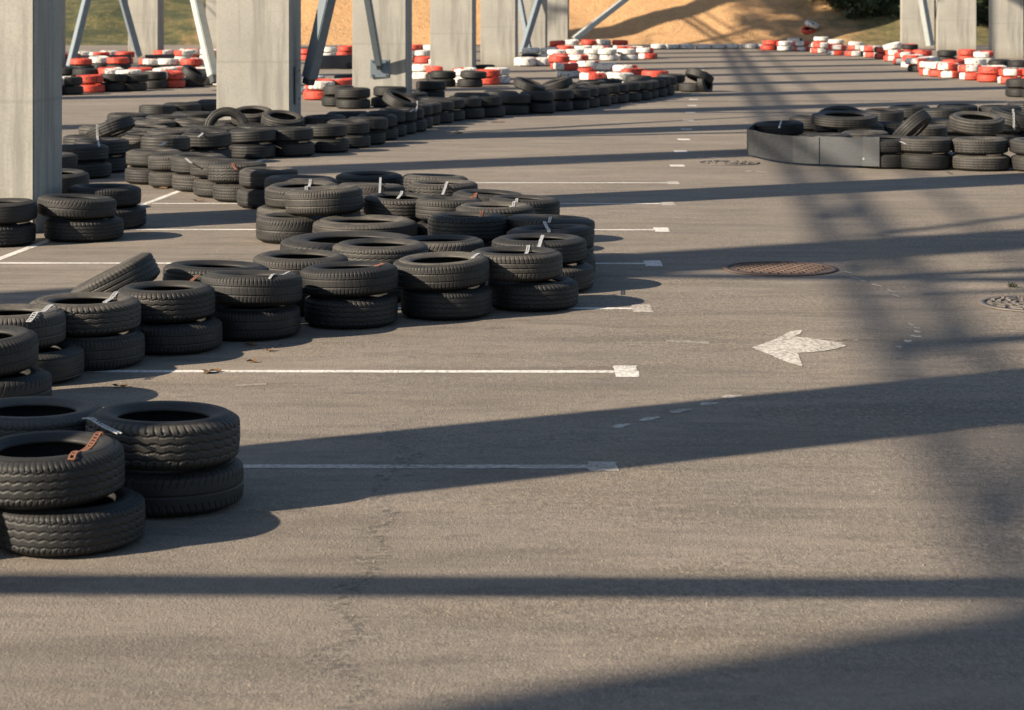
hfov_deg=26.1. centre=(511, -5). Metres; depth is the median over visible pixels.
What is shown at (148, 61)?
tyre
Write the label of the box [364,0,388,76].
steel brace
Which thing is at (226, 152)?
tyre
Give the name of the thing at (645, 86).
tyre
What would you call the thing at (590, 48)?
tyre pile
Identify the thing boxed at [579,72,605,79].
tyre
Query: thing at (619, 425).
painted dash
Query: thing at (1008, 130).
tyre
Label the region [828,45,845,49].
tyre
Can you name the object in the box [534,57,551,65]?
tyre
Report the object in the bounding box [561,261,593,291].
tyre
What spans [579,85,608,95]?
tyre
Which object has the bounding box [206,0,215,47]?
concrete pillar
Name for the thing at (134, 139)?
tyre
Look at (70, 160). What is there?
tyre
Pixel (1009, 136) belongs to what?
tyre
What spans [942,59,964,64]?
tyre
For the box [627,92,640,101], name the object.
tyre
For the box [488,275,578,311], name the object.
tyre
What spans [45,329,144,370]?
tyre
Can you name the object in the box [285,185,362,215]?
tyre
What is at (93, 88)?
tyre
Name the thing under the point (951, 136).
tyre
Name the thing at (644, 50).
tyre
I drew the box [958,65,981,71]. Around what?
tyre
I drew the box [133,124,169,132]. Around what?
tyre
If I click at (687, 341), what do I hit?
paint scuff
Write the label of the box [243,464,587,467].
bay line
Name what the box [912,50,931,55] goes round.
tyre
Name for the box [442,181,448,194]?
strap
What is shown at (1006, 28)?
concrete pillar
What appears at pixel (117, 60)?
tyre
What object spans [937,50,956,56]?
tyre
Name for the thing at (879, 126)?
tyre
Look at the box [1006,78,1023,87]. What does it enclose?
tyre
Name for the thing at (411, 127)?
tyre
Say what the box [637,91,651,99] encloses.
tyre
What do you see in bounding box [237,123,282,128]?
tyre
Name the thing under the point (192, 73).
tyre
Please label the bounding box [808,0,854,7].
shrub
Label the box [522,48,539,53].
tyre
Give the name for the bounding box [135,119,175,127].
tyre
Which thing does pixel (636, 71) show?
tyre
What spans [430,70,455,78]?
tyre
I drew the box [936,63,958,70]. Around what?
tyre
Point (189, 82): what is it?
tyre
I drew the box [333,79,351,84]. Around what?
tyre
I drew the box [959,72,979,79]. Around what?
tyre
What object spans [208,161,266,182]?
tyre
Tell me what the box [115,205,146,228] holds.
tyre
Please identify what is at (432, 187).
tyre
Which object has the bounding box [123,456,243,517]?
tyre
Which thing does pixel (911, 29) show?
concrete pillar
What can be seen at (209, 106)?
tyre
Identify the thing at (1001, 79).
tyre
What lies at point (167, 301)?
tyre
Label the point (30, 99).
concrete pillar
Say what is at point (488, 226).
tyre
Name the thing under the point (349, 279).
tyre
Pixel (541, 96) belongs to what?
tyre
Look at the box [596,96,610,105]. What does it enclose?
tyre
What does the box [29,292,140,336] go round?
tyre
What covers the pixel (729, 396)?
painted dash
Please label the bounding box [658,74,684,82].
tyre
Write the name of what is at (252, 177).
tyre
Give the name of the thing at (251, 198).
tyre
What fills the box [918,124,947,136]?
tyre
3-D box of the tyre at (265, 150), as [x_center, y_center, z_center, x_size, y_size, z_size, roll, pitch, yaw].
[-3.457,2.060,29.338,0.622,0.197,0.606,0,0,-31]
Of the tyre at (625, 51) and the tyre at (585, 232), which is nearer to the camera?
the tyre at (585, 232)
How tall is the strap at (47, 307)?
0.032 m
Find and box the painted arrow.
[752,330,845,365]
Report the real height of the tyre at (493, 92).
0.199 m
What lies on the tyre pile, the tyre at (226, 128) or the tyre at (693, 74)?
the tyre at (226, 128)
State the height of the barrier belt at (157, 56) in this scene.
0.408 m
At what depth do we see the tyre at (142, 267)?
13.93 m
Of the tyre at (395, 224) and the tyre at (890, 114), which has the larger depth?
the tyre at (890, 114)
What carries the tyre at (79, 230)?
on the ground
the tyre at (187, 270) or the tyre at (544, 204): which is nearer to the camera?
the tyre at (187, 270)
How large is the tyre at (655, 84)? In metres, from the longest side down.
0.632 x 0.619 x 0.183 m
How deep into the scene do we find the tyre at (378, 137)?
31.90 m
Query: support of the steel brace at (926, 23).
on the ground
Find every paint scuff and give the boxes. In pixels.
[236,383,266,385]
[665,339,709,343]
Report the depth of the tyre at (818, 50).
82.86 m
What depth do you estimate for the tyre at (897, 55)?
69.14 m
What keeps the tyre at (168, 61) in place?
on the tyre pile
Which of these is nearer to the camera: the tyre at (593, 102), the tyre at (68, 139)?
the tyre at (68, 139)
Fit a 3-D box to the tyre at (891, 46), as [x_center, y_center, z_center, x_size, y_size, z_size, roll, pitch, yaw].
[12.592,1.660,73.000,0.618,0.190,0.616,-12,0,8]
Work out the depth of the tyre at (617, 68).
56.72 m
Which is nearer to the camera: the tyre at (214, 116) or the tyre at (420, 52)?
the tyre at (214, 116)
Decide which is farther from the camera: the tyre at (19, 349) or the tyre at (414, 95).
the tyre at (414, 95)
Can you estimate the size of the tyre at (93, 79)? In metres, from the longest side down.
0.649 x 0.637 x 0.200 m
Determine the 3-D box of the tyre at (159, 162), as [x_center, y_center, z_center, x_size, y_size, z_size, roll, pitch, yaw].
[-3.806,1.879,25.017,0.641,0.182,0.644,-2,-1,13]
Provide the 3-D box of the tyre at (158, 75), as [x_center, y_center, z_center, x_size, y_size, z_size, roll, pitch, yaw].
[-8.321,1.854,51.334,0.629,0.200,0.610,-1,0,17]
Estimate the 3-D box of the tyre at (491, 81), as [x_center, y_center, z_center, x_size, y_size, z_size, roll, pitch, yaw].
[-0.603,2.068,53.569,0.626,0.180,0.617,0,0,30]
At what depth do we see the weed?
16.34 m
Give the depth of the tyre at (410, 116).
34.38 m
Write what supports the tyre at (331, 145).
on the ground
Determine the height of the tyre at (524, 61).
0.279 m
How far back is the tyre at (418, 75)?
56.70 m
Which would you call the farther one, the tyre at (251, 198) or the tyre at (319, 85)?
the tyre at (319, 85)
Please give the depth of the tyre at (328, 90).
42.83 m
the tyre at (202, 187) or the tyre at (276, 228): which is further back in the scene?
the tyre at (202, 187)
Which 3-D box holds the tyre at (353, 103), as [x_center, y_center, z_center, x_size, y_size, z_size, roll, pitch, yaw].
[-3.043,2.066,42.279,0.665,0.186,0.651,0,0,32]
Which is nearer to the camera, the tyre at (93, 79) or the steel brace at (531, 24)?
the tyre at (93, 79)
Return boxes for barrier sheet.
[747,124,879,166]
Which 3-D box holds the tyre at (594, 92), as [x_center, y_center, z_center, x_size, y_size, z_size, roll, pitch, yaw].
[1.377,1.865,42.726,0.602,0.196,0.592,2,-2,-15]
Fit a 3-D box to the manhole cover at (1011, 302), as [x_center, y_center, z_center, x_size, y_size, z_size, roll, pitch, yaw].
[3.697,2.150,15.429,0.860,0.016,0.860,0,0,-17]
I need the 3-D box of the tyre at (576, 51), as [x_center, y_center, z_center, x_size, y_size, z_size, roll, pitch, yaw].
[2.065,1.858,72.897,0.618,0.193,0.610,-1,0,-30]
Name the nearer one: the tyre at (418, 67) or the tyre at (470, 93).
the tyre at (470, 93)
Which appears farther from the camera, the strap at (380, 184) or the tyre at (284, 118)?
the tyre at (284, 118)
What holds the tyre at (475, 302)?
on the ground
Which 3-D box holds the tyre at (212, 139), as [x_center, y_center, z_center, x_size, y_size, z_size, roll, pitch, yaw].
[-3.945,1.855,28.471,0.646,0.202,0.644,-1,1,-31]
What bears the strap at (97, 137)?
on the tyre at (117, 126)
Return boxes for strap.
[26,304,56,321]
[67,432,105,459]
[82,417,121,433]
[96,125,99,145]
[102,292,122,302]
[268,271,290,278]
[379,177,381,192]
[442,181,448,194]
[537,235,543,246]
[543,221,550,231]
[1012,109,1014,129]
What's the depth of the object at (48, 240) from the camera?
19.29 m
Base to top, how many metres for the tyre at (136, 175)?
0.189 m
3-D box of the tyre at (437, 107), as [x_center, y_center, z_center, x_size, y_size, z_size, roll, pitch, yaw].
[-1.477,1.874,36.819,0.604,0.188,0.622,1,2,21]
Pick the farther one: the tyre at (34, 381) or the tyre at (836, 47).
the tyre at (836, 47)
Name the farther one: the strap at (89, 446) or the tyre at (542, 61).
the tyre at (542, 61)
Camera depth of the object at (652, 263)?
17.78 m
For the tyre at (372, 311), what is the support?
on the ground
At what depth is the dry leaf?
13.59 m
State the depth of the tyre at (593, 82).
45.67 m
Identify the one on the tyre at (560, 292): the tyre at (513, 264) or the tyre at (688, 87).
the tyre at (513, 264)
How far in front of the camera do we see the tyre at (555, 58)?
64.72 m
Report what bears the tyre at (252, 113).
on the tyre pile
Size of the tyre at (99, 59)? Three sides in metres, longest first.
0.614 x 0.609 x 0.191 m
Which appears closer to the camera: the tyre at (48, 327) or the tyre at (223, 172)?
the tyre at (48, 327)
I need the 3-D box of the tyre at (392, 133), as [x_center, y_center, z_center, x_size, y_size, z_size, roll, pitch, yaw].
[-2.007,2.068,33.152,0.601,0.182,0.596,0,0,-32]
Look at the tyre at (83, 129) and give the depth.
29.87 m
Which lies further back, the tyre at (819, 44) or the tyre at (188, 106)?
the tyre at (819, 44)
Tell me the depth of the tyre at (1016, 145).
27.11 m
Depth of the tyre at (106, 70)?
53.58 m
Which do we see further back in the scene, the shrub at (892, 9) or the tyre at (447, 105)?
the shrub at (892, 9)
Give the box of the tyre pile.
[62,20,1023,284]
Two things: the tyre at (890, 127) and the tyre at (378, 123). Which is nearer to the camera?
the tyre at (890, 127)
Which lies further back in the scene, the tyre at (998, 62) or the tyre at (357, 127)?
the tyre at (998, 62)
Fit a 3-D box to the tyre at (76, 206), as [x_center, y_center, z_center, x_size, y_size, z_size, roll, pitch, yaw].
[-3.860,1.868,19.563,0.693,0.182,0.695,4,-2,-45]
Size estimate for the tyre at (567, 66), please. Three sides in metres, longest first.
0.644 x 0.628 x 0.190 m
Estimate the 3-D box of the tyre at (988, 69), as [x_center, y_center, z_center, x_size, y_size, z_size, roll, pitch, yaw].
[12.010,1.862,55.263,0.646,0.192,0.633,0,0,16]
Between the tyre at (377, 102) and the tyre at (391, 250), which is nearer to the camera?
the tyre at (391, 250)
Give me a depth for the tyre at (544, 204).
19.17 m
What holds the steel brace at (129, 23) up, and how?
on the ground
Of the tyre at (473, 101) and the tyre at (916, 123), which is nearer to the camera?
the tyre at (916, 123)
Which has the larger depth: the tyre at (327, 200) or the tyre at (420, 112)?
the tyre at (420, 112)
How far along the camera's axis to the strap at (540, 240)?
15.92 m
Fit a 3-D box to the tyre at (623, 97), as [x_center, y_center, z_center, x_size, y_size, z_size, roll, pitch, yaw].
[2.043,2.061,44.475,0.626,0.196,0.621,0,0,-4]
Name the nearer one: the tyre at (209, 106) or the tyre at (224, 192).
the tyre at (224, 192)
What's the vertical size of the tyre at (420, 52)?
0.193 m
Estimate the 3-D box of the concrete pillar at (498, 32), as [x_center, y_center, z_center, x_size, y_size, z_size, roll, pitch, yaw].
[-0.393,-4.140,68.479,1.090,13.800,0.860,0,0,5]
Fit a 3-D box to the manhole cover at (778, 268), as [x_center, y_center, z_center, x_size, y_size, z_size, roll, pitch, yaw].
[2.116,2.151,17.429,0.910,0.013,0.910,0,0,-17]
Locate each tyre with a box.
[0,198,36,223]
[0,221,35,246]
[0,304,65,348]
[0,325,38,376]
[0,366,51,397]
[0,396,102,436]
[0,430,124,509]
[0,486,145,557]
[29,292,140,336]
[34,341,84,383]
[37,194,116,218]
[44,216,123,241]
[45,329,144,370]
[62,67,77,74]
[62,76,82,85]
[62,86,83,94]
[62,144,108,161]
[62,152,77,168]
[62,168,88,193]
[63,134,110,144]
[67,183,140,207]
[70,58,91,64]
[71,252,159,291]
[72,68,97,75]
[73,137,128,155]
[74,161,111,178]
[76,74,103,83]
[78,124,98,133]
[79,84,104,92]
[85,401,239,470]
[87,115,134,137]
[89,56,107,63]
[98,67,123,73]
[98,82,124,91]
[101,74,127,81]
[104,155,127,172]
[107,57,128,63]
[107,112,148,118]
[115,69,141,73]
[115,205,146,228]
[117,280,214,322]
[120,133,164,149]
[123,82,146,90]
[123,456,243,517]
[125,166,151,184]
[126,73,148,81]
[126,148,181,166]
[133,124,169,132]
[134,316,222,354]
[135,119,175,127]
[139,58,160,65]
[139,104,176,114]
[140,135,189,150]
[141,71,167,79]
[145,80,167,88]
[145,114,187,119]
[147,128,194,134]
[148,152,199,170]
[149,171,175,187]
[153,50,172,54]
[158,58,178,64]
[160,70,183,79]
[162,260,268,281]
[163,102,200,110]
[167,79,184,87]
[170,153,226,173]
[172,111,211,117]
[172,173,199,191]
[174,50,192,55]
[174,118,216,126]
[180,58,202,65]
[181,64,206,83]
[182,130,231,148]
[183,78,205,86]
[187,147,231,157]
[188,123,233,126]
[190,158,247,177]
[191,101,215,111]
[193,177,215,197]
[197,126,240,131]
[201,270,302,306]
[204,107,248,125]
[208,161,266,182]
[210,304,300,340]
[213,183,242,201]
[229,127,275,143]
[229,142,275,158]
[231,105,271,125]
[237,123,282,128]
[237,187,265,208]
[239,166,297,188]
[253,249,347,274]
[256,212,326,243]
[257,205,332,217]
[261,110,304,126]
[264,175,336,190]
[265,180,337,208]
[271,126,313,141]
[271,141,314,156]
[280,231,411,250]
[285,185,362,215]
[300,261,397,296]
[303,90,324,99]
[304,114,345,124]
[304,123,346,137]
[304,292,397,328]
[305,81,334,89]
[310,137,348,152]
[312,215,417,235]
[321,96,337,106]
[323,85,353,95]
[327,111,368,118]
[327,119,369,134]
[332,238,427,263]
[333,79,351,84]
[335,87,370,98]
[336,98,370,108]
[336,171,401,184]
[338,45,351,51]
[339,182,404,203]
[342,134,370,147]
[348,117,387,130]
[356,113,396,127]
[364,192,427,219]
[367,131,385,144]
[369,110,404,123]
[371,97,388,107]
[373,86,406,96]
[379,107,416,121]
[382,90,418,107]
[384,127,397,139]
[386,106,423,118]
[393,251,489,290]
[395,123,406,136]
[400,122,415,133]
[401,173,467,191]
[401,284,491,320]
[404,92,427,99]
[404,235,483,251]
[407,179,477,195]
[412,50,429,55]
[412,64,429,71]
[412,72,426,79]
[413,118,426,131]
[414,56,429,63]
[415,90,444,96]
[415,196,481,220]
[416,81,445,89]
[417,221,427,235]
[418,101,441,114]
[419,103,432,116]
[420,100,453,111]
[423,116,432,128]
[426,66,442,72]
[428,211,506,241]
[429,79,455,86]
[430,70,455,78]
[431,98,464,109]
[438,111,453,123]
[449,95,481,107]
[451,109,464,120]
[452,67,476,75]
[453,189,520,201]
[454,92,488,94]
[456,201,534,218]
[457,78,482,86]
[460,70,486,78]
[462,107,484,118]
[470,95,501,106]
[472,246,562,281]
[476,69,499,76]
[482,77,499,84]
[482,106,505,117]
[484,90,517,94]
[485,67,509,74]
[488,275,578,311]
[489,194,559,214]
[491,233,586,264]
[498,75,509,83]
[499,93,530,104]
[501,104,528,114]
[506,214,594,233]
[506,224,593,248]
[513,77,545,90]
[514,57,535,66]
[520,91,553,101]
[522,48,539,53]
[527,102,555,113]
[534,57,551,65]
[542,76,572,89]
[545,89,573,100]
[548,55,569,62]
[552,100,572,111]
[555,62,578,70]
[556,70,579,76]
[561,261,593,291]
[563,88,590,98]
[566,49,583,53]
[568,54,588,60]
[569,87,598,96]
[570,99,588,109]
[576,61,598,67]
[578,79,605,84]
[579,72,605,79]
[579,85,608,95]
[583,251,595,273]
[587,97,598,107]
[593,63,616,69]
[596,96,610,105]
[597,78,621,82]
[598,48,616,54]
[600,54,617,60]
[600,83,628,92]
[603,85,619,93]
[606,72,633,80]
[609,93,628,102]
[613,65,636,71]
[617,48,635,54]
[620,54,637,59]
[621,68,646,74]
[623,81,651,90]
[625,75,651,80]
[625,82,639,91]
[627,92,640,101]
[632,80,658,88]
[636,48,653,52]
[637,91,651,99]
[638,53,656,58]
[638,78,665,87]
[641,70,668,76]
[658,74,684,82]
[679,83,706,91]
[685,67,713,84]
[697,72,712,91]
[752,120,803,135]
[789,115,813,130]
[792,41,808,45]
[801,26,814,33]
[804,133,851,137]
[810,48,827,52]
[811,42,829,47]
[811,110,877,128]
[813,125,837,132]
[819,106,861,130]
[827,50,844,55]
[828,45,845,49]
[838,123,884,132]
[842,130,888,137]
[844,51,862,55]
[860,46,879,51]
[862,153,901,168]
[864,108,903,121]
[867,135,905,153]
[878,121,902,134]
[883,42,901,49]
[889,104,929,118]
[892,110,931,135]
[894,52,913,58]
[900,136,951,152]
[901,44,917,49]
[901,152,950,169]
[905,58,926,64]
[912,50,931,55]
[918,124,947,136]
[921,107,961,117]
[925,62,947,68]
[929,118,962,133]
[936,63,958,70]
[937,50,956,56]
[937,104,977,110]
[938,70,960,77]
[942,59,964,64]
[947,134,976,138]
[949,111,1004,135]
[951,153,1010,170]
[952,136,1008,154]
[958,49,976,55]
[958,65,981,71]
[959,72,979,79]
[964,58,986,64]
[973,51,993,57]
[977,74,998,81]
[977,133,1020,144]
[978,66,1002,73]
[978,105,1021,112]
[988,59,1009,66]
[989,107,1023,130]
[997,76,1020,83]
[998,68,1022,75]
[1002,127,1020,132]
[1005,88,1023,96]
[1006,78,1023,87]
[1007,60,1023,67]
[1007,101,1023,111]
[1009,137,1023,154]
[1011,154,1023,170]
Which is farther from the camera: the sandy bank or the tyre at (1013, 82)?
the sandy bank
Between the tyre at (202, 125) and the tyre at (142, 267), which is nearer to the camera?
the tyre at (142, 267)
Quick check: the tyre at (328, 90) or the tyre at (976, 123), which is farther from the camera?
the tyre at (328, 90)
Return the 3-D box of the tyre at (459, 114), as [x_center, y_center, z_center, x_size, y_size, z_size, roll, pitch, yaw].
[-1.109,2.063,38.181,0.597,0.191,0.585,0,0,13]
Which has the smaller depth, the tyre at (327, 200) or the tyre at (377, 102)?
the tyre at (327, 200)
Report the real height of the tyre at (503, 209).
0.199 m
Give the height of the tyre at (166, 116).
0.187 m
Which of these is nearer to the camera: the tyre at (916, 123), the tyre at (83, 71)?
the tyre at (916, 123)
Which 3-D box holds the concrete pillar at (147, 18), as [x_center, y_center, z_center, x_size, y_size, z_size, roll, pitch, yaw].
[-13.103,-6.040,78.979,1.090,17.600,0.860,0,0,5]
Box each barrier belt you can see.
[79,55,130,67]
[145,54,173,58]
[320,55,351,68]
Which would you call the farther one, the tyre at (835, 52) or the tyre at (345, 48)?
the tyre at (835, 52)
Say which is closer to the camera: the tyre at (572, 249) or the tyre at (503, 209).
the tyre at (572, 249)
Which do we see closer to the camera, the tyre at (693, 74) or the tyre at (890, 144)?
the tyre at (890, 144)
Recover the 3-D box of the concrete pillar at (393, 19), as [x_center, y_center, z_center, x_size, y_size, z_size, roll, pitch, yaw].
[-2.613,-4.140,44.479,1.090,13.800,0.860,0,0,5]
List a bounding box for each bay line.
[0,262,643,263]
[84,370,613,372]
[124,229,653,229]
[152,203,660,203]
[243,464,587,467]
[398,307,631,308]
[475,182,666,182]
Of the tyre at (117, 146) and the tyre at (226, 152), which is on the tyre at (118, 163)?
the tyre at (117, 146)
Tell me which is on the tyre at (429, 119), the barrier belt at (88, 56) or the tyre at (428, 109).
the tyre at (428, 109)
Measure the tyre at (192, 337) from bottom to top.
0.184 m
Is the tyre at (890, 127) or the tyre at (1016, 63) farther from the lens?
the tyre at (1016, 63)
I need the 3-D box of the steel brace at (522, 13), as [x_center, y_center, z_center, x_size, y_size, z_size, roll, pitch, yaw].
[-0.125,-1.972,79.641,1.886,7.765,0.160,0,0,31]
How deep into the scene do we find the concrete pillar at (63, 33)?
67.18 m
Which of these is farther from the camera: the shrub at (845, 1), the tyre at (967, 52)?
the shrub at (845, 1)
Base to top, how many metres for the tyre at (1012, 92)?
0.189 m
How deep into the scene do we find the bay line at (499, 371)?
12.67 m
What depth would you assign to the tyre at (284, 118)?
30.41 m
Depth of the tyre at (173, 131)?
28.94 m
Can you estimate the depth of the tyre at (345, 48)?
78.38 m
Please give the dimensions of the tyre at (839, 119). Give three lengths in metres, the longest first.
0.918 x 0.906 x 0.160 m
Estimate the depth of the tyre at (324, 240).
17.91 m
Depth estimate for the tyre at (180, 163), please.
24.32 m
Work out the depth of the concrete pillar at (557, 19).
92.04 m
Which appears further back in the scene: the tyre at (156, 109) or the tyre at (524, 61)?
the tyre at (524, 61)
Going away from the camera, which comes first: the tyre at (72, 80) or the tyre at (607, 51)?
the tyre at (72, 80)
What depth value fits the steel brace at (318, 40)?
32.27 m
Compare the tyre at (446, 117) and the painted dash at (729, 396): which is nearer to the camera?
the painted dash at (729, 396)
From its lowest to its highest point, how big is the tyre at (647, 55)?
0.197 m
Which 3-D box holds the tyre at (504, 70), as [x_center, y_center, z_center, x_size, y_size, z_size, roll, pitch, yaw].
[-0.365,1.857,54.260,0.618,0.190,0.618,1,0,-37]
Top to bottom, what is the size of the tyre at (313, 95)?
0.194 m
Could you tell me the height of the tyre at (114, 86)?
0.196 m
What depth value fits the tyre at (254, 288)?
13.77 m
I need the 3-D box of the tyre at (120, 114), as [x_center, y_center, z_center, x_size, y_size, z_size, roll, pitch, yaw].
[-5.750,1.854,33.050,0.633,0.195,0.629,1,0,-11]
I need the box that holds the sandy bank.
[66,0,988,44]
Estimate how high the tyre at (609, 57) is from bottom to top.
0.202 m
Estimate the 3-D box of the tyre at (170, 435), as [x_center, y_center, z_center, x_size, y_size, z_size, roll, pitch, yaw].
[-1.479,1.861,9.347,0.653,0.203,0.634,2,-1,-30]
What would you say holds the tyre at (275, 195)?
on the tyre at (264, 209)
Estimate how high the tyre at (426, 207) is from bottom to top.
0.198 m
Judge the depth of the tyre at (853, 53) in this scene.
78.54 m
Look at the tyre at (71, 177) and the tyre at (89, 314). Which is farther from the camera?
the tyre at (71, 177)
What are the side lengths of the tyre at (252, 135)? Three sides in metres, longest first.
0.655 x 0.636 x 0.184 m
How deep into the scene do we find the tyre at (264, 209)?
20.45 m
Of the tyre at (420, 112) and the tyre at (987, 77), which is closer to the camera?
the tyre at (420, 112)
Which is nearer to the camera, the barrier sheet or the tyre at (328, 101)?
the barrier sheet
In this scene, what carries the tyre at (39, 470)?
on the tyre at (113, 521)
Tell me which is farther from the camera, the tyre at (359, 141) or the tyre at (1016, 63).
the tyre at (1016, 63)
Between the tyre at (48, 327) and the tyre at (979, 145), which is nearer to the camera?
the tyre at (48, 327)
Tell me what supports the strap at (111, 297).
on the tyre at (89, 314)
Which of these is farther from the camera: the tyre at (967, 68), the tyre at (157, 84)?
the tyre at (967, 68)
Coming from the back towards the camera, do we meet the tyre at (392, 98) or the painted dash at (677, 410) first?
the tyre at (392, 98)
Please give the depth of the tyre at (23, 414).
9.56 m
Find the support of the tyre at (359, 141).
on the ground
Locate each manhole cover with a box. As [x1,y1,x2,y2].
[698,160,759,164]
[722,261,837,275]
[978,295,1023,311]
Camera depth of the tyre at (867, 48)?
77.04 m
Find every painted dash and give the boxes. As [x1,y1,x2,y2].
[613,423,629,427]
[639,416,659,420]
[670,409,690,412]
[700,402,717,404]
[722,395,741,397]
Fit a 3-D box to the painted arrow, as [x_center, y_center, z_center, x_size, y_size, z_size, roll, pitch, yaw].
[1.760,2.157,13.555,0.502,0.001,1.353,0,0,26]
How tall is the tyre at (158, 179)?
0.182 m
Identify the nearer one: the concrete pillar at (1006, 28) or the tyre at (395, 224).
the tyre at (395, 224)
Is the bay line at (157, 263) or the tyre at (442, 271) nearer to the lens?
the tyre at (442, 271)
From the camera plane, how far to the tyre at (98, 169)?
26.00 m
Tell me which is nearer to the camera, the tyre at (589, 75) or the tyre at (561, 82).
the tyre at (561, 82)
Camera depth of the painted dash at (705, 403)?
11.68 m
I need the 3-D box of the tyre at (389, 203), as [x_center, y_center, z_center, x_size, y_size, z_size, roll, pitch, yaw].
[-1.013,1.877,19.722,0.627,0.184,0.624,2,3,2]
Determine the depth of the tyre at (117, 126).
27.75 m
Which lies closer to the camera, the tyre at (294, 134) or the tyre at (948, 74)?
the tyre at (294, 134)
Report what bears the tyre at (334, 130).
on the tyre at (331, 145)
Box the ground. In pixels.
[0,45,1023,709]
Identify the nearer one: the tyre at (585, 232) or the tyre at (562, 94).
the tyre at (585, 232)
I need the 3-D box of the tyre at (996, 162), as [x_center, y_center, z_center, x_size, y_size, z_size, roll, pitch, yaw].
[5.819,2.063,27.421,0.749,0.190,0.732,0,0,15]
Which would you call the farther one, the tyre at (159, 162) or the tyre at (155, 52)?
the tyre at (155, 52)
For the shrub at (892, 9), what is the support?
on the sandy bank
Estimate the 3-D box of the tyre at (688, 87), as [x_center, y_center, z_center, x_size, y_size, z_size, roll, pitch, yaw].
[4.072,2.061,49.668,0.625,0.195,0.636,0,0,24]
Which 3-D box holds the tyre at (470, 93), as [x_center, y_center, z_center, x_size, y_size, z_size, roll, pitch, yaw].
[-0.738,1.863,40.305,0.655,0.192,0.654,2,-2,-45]
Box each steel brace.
[66,0,90,66]
[119,0,141,56]
[190,0,215,83]
[294,0,335,103]
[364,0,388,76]
[518,0,531,47]
[519,0,541,53]
[572,0,628,39]
[918,0,933,45]
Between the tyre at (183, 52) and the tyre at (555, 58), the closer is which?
the tyre at (555, 58)
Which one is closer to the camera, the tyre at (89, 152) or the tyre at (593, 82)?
the tyre at (89, 152)
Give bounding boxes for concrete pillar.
[0,0,61,232]
[62,0,65,66]
[128,0,163,55]
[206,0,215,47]
[216,0,300,119]
[352,0,411,103]
[430,0,475,70]
[480,0,517,65]
[518,0,546,54]
[547,0,568,46]
[900,0,934,46]
[936,0,975,50]
[989,0,1023,57]
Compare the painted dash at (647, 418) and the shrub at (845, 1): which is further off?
the shrub at (845, 1)
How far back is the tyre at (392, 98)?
35.01 m
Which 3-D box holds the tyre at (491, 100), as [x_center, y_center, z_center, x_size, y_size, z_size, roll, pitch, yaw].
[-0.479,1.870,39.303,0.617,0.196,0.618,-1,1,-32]
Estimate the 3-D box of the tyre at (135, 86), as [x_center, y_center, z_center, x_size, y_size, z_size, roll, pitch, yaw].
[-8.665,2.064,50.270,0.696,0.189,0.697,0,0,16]
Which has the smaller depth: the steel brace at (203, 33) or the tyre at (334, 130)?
the tyre at (334, 130)
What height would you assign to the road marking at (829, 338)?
0.001 m
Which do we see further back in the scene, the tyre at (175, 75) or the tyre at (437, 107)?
the tyre at (175, 75)
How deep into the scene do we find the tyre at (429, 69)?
56.07 m
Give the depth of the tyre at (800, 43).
85.78 m
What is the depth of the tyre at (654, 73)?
51.92 m
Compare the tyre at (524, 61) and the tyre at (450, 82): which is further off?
the tyre at (524, 61)
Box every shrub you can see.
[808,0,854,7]
[828,0,891,20]
[851,0,899,17]
[976,0,988,26]
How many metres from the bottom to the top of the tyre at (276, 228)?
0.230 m
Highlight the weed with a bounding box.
[1008,281,1017,287]
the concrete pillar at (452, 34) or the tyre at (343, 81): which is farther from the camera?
the concrete pillar at (452, 34)
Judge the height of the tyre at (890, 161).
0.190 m
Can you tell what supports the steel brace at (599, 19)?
attached to the concrete pillar at (557, 19)
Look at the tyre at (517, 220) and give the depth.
17.67 m
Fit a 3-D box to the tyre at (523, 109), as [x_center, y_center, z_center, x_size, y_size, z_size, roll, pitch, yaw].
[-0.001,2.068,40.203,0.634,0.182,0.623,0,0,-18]
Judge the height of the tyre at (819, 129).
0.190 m
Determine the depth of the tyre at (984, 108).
35.44 m
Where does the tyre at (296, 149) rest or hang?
on the ground
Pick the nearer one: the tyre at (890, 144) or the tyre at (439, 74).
the tyre at (890, 144)
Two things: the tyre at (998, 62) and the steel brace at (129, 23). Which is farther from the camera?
the steel brace at (129, 23)
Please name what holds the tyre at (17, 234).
on the ground
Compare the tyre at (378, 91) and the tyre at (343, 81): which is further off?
the tyre at (343, 81)
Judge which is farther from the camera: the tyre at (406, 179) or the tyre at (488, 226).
the tyre at (406, 179)
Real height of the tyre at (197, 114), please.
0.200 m
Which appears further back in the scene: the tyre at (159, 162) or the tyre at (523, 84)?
the tyre at (523, 84)

